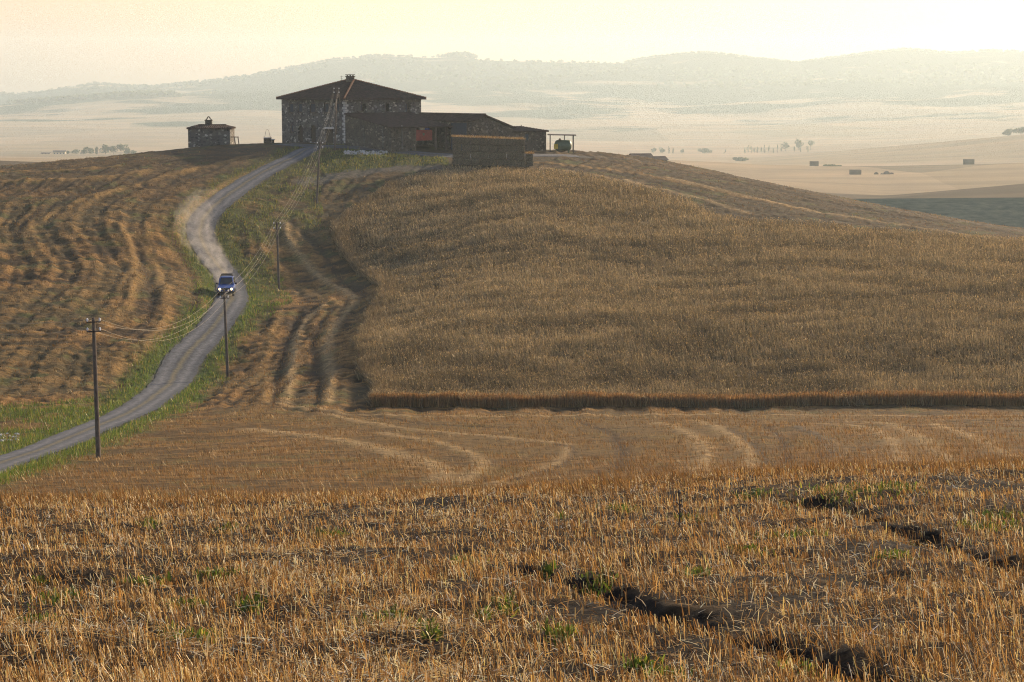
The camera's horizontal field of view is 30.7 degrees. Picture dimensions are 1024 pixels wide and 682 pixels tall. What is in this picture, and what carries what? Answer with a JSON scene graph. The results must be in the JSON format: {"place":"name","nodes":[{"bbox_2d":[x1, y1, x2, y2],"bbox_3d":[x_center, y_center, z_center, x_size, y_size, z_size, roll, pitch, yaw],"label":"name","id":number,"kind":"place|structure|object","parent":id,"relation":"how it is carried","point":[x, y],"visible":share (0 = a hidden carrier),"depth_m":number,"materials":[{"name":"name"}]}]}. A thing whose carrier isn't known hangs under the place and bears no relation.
{"place":"outdoors","nodes":[
{"label":"outdoors","id":0,"kind":"place"},
{"bbox_2d":[0,145,325,472],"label":"gravel road","id":1,"kind":"structure","parent":0,"point":[182,361],"depth_m":173.31,"materials":[{"name":"grey gravel"}]},
{"bbox_2d":[216,273,236,295],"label":"off road car","id":2,"kind":"object","parent":1,"relation":"on","point":[226,280],"visible":0.94,"depth_m":193.52,"materials":[{"name":"blue paint"}]},
{"bbox_2d":[0,142,1023,681],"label":"ground","id":3,"kind":"structure","parent":0,"point":[216,166],"depth_m":118.05,"materials":[{"name":"soil"}]},
{"bbox_2d":[0,433,19,441],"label":"field stones","id":4,"kind":"object","parent":3,"relation":"on","point":[9,435],"visible":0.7,"depth_m":122.23,"materials":[{"name":"beige stone"}]},
{"bbox_2d":[86,318,100,457],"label":"utility pole","id":5,"kind":"object","parent":3,"relation":"on","point":[96,410],"visible":0.98,"depth_m":105.26,"materials":[{"name":"wood"}]},
{"bbox_2d":[43,90,333,329],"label":"power wire","id":6,"kind":"object","parent":5,"relation":"attached to","point":[192,314],"visible":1,"depth_m":134.96,"materials":[{"name":"metal"}]},
{"bbox_2d":[186,116,235,147],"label":"stone hut","id":7,"kind":"object","parent":3,"relation":"on","point":[208,133],"visible":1,"depth_m":270.55,"materials":[{"name":"stone"}]},
{"bbox_2d":[219,289,228,376],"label":"utility pole","id":8,"kind":"object","parent":3,"relation":"on","point":[226,339],"visible":0.98,"depth_m":161.32,"materials":[{"name":"wood"}]},
{"bbox_2d":[0,142,448,483],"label":"verge grass","id":9,"kind":"structure","parent":3,"relation":"on","point":[45,459],"depth_m":154.16,"materials":[{"name":"green plant"}]},
{"bbox_2d":[263,129,271,143],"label":"stone well","id":10,"kind":"object","parent":3,"relation":"on","point":[267,140],"visible":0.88,"depth_m":272.08,"materials":[{"name":"stone"}]},
{"bbox_2d":[273,222,280,289],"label":"utility pole","id":11,"kind":"object","parent":3,"relation":"on","point":[278,273],"visible":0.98,"depth_m":200.55,"materials":[{"name":"wood"}]},
{"bbox_2d":[316,142,322,203],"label":"utility pole","id":12,"kind":"object","parent":3,"relation":"on","point":[319,143],"visible":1,"depth_m":231.24,"materials":[{"name":"wood"}]},
{"bbox_2d":[334,88,338,150],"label":"utility pole","id":13,"kind":"object","parent":3,"relation":"on","point":[336,89],"visible":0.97,"depth_m":256.17,"materials":[{"name":"wood"}]},
{"bbox_2d":[0,94,338,340],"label":"power wire","id":14,"kind":"object","parent":13,"relation":"attached to","point":[141,340],"visible":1,"depth_m":112.66,"materials":[{"name":"metal"}]},
{"bbox_2d":[4,90,338,330],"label":"power wire","id":15,"kind":"object","parent":13,"relation":"attached to","point":[137,329],"visible":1,"depth_m":114.69,"materials":[{"name":"metal"}]},
{"bbox_2d":[32,94,333,339],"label":"power wire","id":16,"kind":"object","parent":13,"relation":"attached to","point":[219,297],"visible":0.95,"depth_m":145.31,"materials":[{"name":"metal"}]},
{"bbox_2d":[276,74,425,144],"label":"farmhouse","id":17,"kind":"object","parent":3,"relation":"on","point":[305,115],"visible":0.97,"depth_m":272.11,"materials":[{"name":"stone"}]},
{"bbox_2d":[290,103,292,112],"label":"window","id":18,"kind":"structure","parent":17,"relation":"in","point":[291,104],"depth_m":275.84,"materials":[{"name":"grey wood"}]},
{"bbox_2d":[299,103,301,112],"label":"window","id":19,"kind":"structure","parent":17,"relation":"in","point":[300,104],"depth_m":274.16,"materials":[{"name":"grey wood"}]},
{"bbox_2d":[298,125,302,141],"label":"door","id":20,"kind":"structure","parent":17,"relation":"in","point":[301,127],"depth_m":274.77,"materials":[{"name":"wood"}]},
{"bbox_2d":[311,103,314,112],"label":"window","id":21,"kind":"structure","parent":17,"relation":"in","point":[312,104],"depth_m":271.90,"materials":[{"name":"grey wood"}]},
{"bbox_2d":[311,125,315,141],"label":"door","id":22,"kind":"structure","parent":17,"relation":"in","point":[313,128],"depth_m":272.43,"materials":[{"name":"wood"}]},
{"bbox_2d":[325,103,327,112],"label":"window","id":23,"kind":"structure","parent":17,"relation":"in","point":[326,104],"depth_m":269.45,"materials":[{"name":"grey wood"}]},
{"bbox_2d":[324,127,333,142],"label":"door","id":24,"kind":"structure","parent":17,"relation":"in","point":[329,134],"depth_m":269.52,"materials":[{"name":"wood"}]},
{"bbox_2d":[343,150,387,154],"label":"stone rubble","id":25,"kind":"object","parent":3,"relation":"on","point":[347,152],"visible":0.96,"depth_m":256.74,"materials":[{"name":"grey stone"}]},
{"bbox_2d":[328,178,411,407],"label":"wheat border","id":26,"kind":"object","parent":3,"relation":"on","point":[372,313],"visible":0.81,"depth_m":184.69,"materials":[{"name":"brown plant"}]},
{"bbox_2d":[344,112,452,151],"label":"lean to shed","id":27,"kind":"object","parent":3,"relation":"on","point":[391,131],"visible":0.94,"depth_m":262.91,"materials":[{"name":"brown stone"}]},
{"bbox_2d":[416,130,431,144],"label":"farm trailer","id":28,"kind":"object","parent":3,"relation":"on","point":[425,136],"visible":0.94,"depth_m":263.09,"materials":[{"name":"red paint"}]},
{"bbox_2d":[276,143,578,157],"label":"farmyard track","id":29,"kind":"structure","parent":3,"relation":"on","point":[420,153],"depth_m":261.92,"materials":[{"name":"grey gravel"}]},
{"bbox_2d":[452,158,461,164],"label":"straw bale","id":30,"kind":"object","parent":3,"relation":"on","point":[457,161],"visible":0.94,"depth_m":248.97},
{"bbox_2d":[452,151,469,157],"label":"straw bale","id":31,"kind":"object","parent":30,"relation":"on","point":[461,154],"visible":1,"depth_m":248.91},
{"bbox_2d":[452,144,460,150],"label":"straw bale","id":32,"kind":"object","parent":31,"relation":"on","point":[456,147],"visible":1,"depth_m":248.79},
{"bbox_2d":[419,112,515,151],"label":"barn","id":33,"kind":"structure","parent":3,"relation":"on","point":[474,124],"depth_m":265.61,"materials":[{"name":"brown stone"}]},
{"bbox_2d":[451,123,466,150],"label":"door","id":34,"kind":"structure","parent":33,"relation":"in","point":[458,128],"depth_m":264.69,"materials":[{"name":"grey metal"}]},
{"bbox_2d":[480,159,497,165],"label":"straw bale","id":35,"kind":"object","parent":3,"relation":"on","point":[486,162],"visible":0.94,"depth_m":249.20},
{"bbox_2d":[498,159,515,165],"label":"straw bale","id":36,"kind":"object","parent":3,"relation":"on","point":[501,162],"visible":0.94,"depth_m":249.12},
{"bbox_2d":[489,152,506,158],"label":"straw bale","id":37,"kind":"object","parent":36,"relation":"on","point":[497,155],"visible":1,"depth_m":248.91},
{"bbox_2d":[480,145,497,151],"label":"straw bale","id":38,"kind":"object","parent":37,"relation":"on","point":[488,148],"visible":1,"depth_m":248.90},
{"bbox_2d":[470,135,488,144],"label":"straw bale","id":39,"kind":"object","parent":38,"relation":"on","point":[480,140],"visible":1,"depth_m":248.64},
{"bbox_2d":[498,145,515,152],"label":"straw bale","id":40,"kind":"object","parent":37,"relation":"on","point":[507,148],"visible":0.98,"depth_m":248.94},
{"bbox_2d":[489,136,506,145],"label":"straw bale","id":41,"kind":"object","parent":40,"relation":"on","point":[494,140],"visible":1,"depth_m":248.61},
{"bbox_2d":[0,451,1023,681],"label":"stubble","id":42,"kind":"object","parent":3,"relation":"on","point":[210,664],"visible":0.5,"depth_m":26.17,"materials":[{"name":"beige plant"}]},
{"bbox_2d":[0,459,1023,681],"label":"loose straw","id":43,"kind":"object","parent":3,"relation":"on","point":[400,668],"visible":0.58,"depth_m":24.22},
{"bbox_2d":[0,149,1023,514],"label":"field stubble","id":44,"kind":"object","parent":3,"relation":"on","point":[566,487],"visible":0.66,"depth_m":92.73,"materials":[{"name":"beige plant"}]},
{"bbox_2d":[17,480,1023,681],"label":"weeds","id":45,"kind":"object","parent":3,"relation":"on","point":[547,570],"visible":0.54,"depth_m":25.96,"materials":[{"name":"green plant"}]},
{"bbox_2d":[516,160,524,166],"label":"straw bale","id":46,"kind":"object","parent":3,"relation":"on","point":[520,163],"visible":0.97,"depth_m":249.22},
{"bbox_2d":[507,152,524,159],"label":"straw bale","id":47,"kind":"object","parent":46,"relation":"on","point":[515,156],"visible":1,"depth_m":248.92},
{"bbox_2d":[516,146,524,152],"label":"straw bale","id":48,"kind":"object","parent":47,"relation":"on","point":[520,149],"visible":1,"depth_m":248.84},
{"bbox_2d":[504,137,525,145],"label":"straw bale","id":49,"kind":"object","parent":48,"relation":"on","point":[516,141],"visible":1,"depth_m":248.63},
{"bbox_2d":[525,160,533,166],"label":"straw bale","id":50,"kind":"object","parent":3,"relation":"on","point":[528,163],"visible":0.99,"depth_m":249.25},
{"bbox_2d":[525,151,534,159],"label":"straw bale","id":51,"kind":"object","parent":50,"relation":"on","point":[528,155],"visible":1,"depth_m":248.95},
{"bbox_2d":[512,125,548,150],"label":"annex hut","id":52,"kind":"object","parent":3,"relation":"on","point":[535,140],"visible":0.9,"depth_m":270.91,"materials":[{"name":"grey stone"}]},
{"bbox_2d":[547,134,575,152],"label":"tank canopy","id":53,"kind":"object","parent":3,"relation":"on","point":[564,135],"visible":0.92,"depth_m":270.88,"materials":[{"name":"metal"}]},
{"bbox_2d":[554,138,571,152],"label":"fuel tank","id":54,"kind":"object","parent":3,"relation":"on","point":[562,145],"visible":1,"depth_m":271.58,"materials":[{"name":"green metal"}]},
{"bbox_2d":[327,163,1023,408],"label":"standing wheat","id":55,"kind":"object","parent":3,"relation":"on","point":[466,257],"visible":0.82,"depth_m":171.70,"materials":[{"name":"beige plant"}]},
{"bbox_2d":[331,163,1023,400],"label":"wheat ears","id":56,"kind":"object","parent":55,"relation":"on","point":[735,235],"visible":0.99,"depth_m":171.66,"materials":[{"name":"beige plant"}]},
{"bbox_2d":[676,490,682,527],"bbox_3d":[3.087,3.102,34.386,0.139,0.720,0.126,6,10,36],"label":"dead thistle","id":57,"kind":"object","parent":3,"relation":"on","point":[679,504],"visible":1,"depth_m":34.37,"materials":[{"name":"plant"}]},
{"bbox_2d":[369,386,1023,407],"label":"wheat edge","id":58,"kind":"object","parent":3,"relation":"on","point":[959,397],"visible":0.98,"depth_m":137.50,"materials":[{"name":"brown plant"}]},
{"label":"straw bale","id":59,"kind":"object","parent":3,"relation":"on","visible":0},
{"bbox_2d":[471,151,488,158],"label":"straw bale","id":60,"kind":"object","parent":59,"relation":"on","point":[479,154],"visible":1,"depth_m":248.87},
{"bbox_2d":[462,144,478,150],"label":"straw bale","id":61,"kind":"object","parent":60,"relation":"on","point":[470,147],"visible":1,"depth_m":248.89},
{"bbox_2d":[452,134,469,143],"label":"straw bale","id":62,"kind":"object","parent":61,"relation":"on","point":[461,139],"visible":1,"depth_m":248.74},
{"bbox_2d":[0,50,1023,227],"bbox_3d":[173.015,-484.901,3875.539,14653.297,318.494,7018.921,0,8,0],"label":"hills","id":63,"kind":"structure","parent":0,"point":[920,139],"depth_m":3842.27,"materials":[{"name":"beige soil"}]},
{"bbox_2d":[53,150,66,153],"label":"pale farm","id":64,"kind":"object","parent":63,"relation":"on","point":[59,151],"visible":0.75,"depth_m":1828.90,"materials":[{"name":"ceramic"}]},
{"bbox_2d":[83,146,93,153],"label":"tree","id":65,"kind":"object","parent":63,"relation":"on","point":[89,151],"visible":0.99,"depth_m":1840.05,"materials":[{"name":"green plant"}]},
{"bbox_2d":[6,89,181,103],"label":"ridge woodland","id":66,"kind":"object","parent":63,"relation":"on","point":[138,93],"visible":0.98,"depth_m":4511.51,"materials":[{"name":"green plant"}]},
{"bbox_2d":[99,144,109,153],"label":"tree","id":67,"kind":"object","parent":63,"relation":"on","point":[105,148],"visible":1,"depth_m":1841.76,"materials":[{"name":"green plant"}]},
{"bbox_2d":[108,146,117,151],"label":"tree","id":68,"kind":"object","parent":63,"relation":"on","point":[112,149],"visible":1,"depth_m":1840.03,"materials":[{"name":"green plant"}]},
{"bbox_2d":[116,144,127,150],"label":"tree","id":69,"kind":"object","parent":63,"relation":"on","point":[120,147],"visible":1,"depth_m":1840.26,"materials":[{"name":"green plant"}]},
{"bbox_2d":[0,47,1023,103],"bbox_3d":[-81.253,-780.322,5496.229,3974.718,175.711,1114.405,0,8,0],"label":"mountain woodland","id":70,"kind":"object","parent":63,"relation":"on","point":[524,76],"visible":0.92,"depth_m":5420.88,"materials":[{"name":"green plant"}]},
{"bbox_2d":[629,153,654,157],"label":"farmhouse","id":71,"kind":"object","parent":63,"relation":"on","point":[649,155],"visible":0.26,"depth_m":596.15,"materials":[{"name":"brown stone"}]},
{"bbox_2d":[654,156,668,160],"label":"outbuilding","id":72,"kind":"structure","parent":63,"relation":"on","point":[664,158],"depth_m":598.97,"materials":[{"name":"brown stone"}]},
{"bbox_2d":[698,148,711,152],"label":"tree","id":73,"kind":"object","parent":63,"relation":"on","point":[704,150],"visible":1,"depth_m":2236.03,"materials":[{"name":"green plant"}]},
{"bbox_2d":[732,157,748,160],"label":"tree","id":74,"kind":"object","parent":63,"relation":"on","point":[740,158],"visible":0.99,"depth_m":1691.15,"materials":[{"name":"green plant"}]},
{"bbox_2d":[782,142,788,150],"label":"tree","id":75,"kind":"object","parent":63,"relation":"on","point":[785,144],"visible":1,"depth_m":2288.70,"materials":[{"name":"green plant"}]},
{"bbox_2d":[794,138,803,149],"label":"tree","id":76,"kind":"object","parent":63,"relation":"on","point":[798,144],"visible":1,"depth_m":2306.14,"materials":[{"name":"green plant"}]},
{"bbox_2d":[810,161,818,165],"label":"straw stack","id":77,"kind":"object","parent":63,"relation":"on","point":[814,163],"visible":0.82,"depth_m":1111.72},
{"bbox_2d":[849,169,860,174],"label":"straw stack","id":78,"kind":"object","parent":63,"relation":"on","point":[854,171],"visible":0.92,"depth_m":1004.83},
{"bbox_2d":[874,171,893,173],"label":"manure heap","id":79,"kind":"object","parent":63,"relation":"on","point":[886,172],"visible":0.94,"depth_m":1006.07,"materials":[{"name":"soil"}]},
{"bbox_2d":[963,159,973,164],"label":"straw stack","id":80,"kind":"object","parent":63,"relation":"on","point":[968,161],"visible":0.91,"depth_m":1111.59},
{"bbox_2d":[1002,129,1013,135],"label":"tree","id":81,"kind":"object","parent":63,"relation":"on","point":[1008,132],"visible":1,"depth_m":1887.16,"materials":[{"name":"green plant"}]},
{"bbox_2d":[1013,127,1023,133],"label":"tree","id":82,"kind":"object","parent":63,"relation":"on","point":[1019,130],"visible":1,"depth_m":1887.81,"materials":[{"name":"green plant"}]},
{"bbox_2d":[0,0,1023,93],"label":"sky","id":83,"kind":"structure","parent":0,"point":[45,44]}
]}

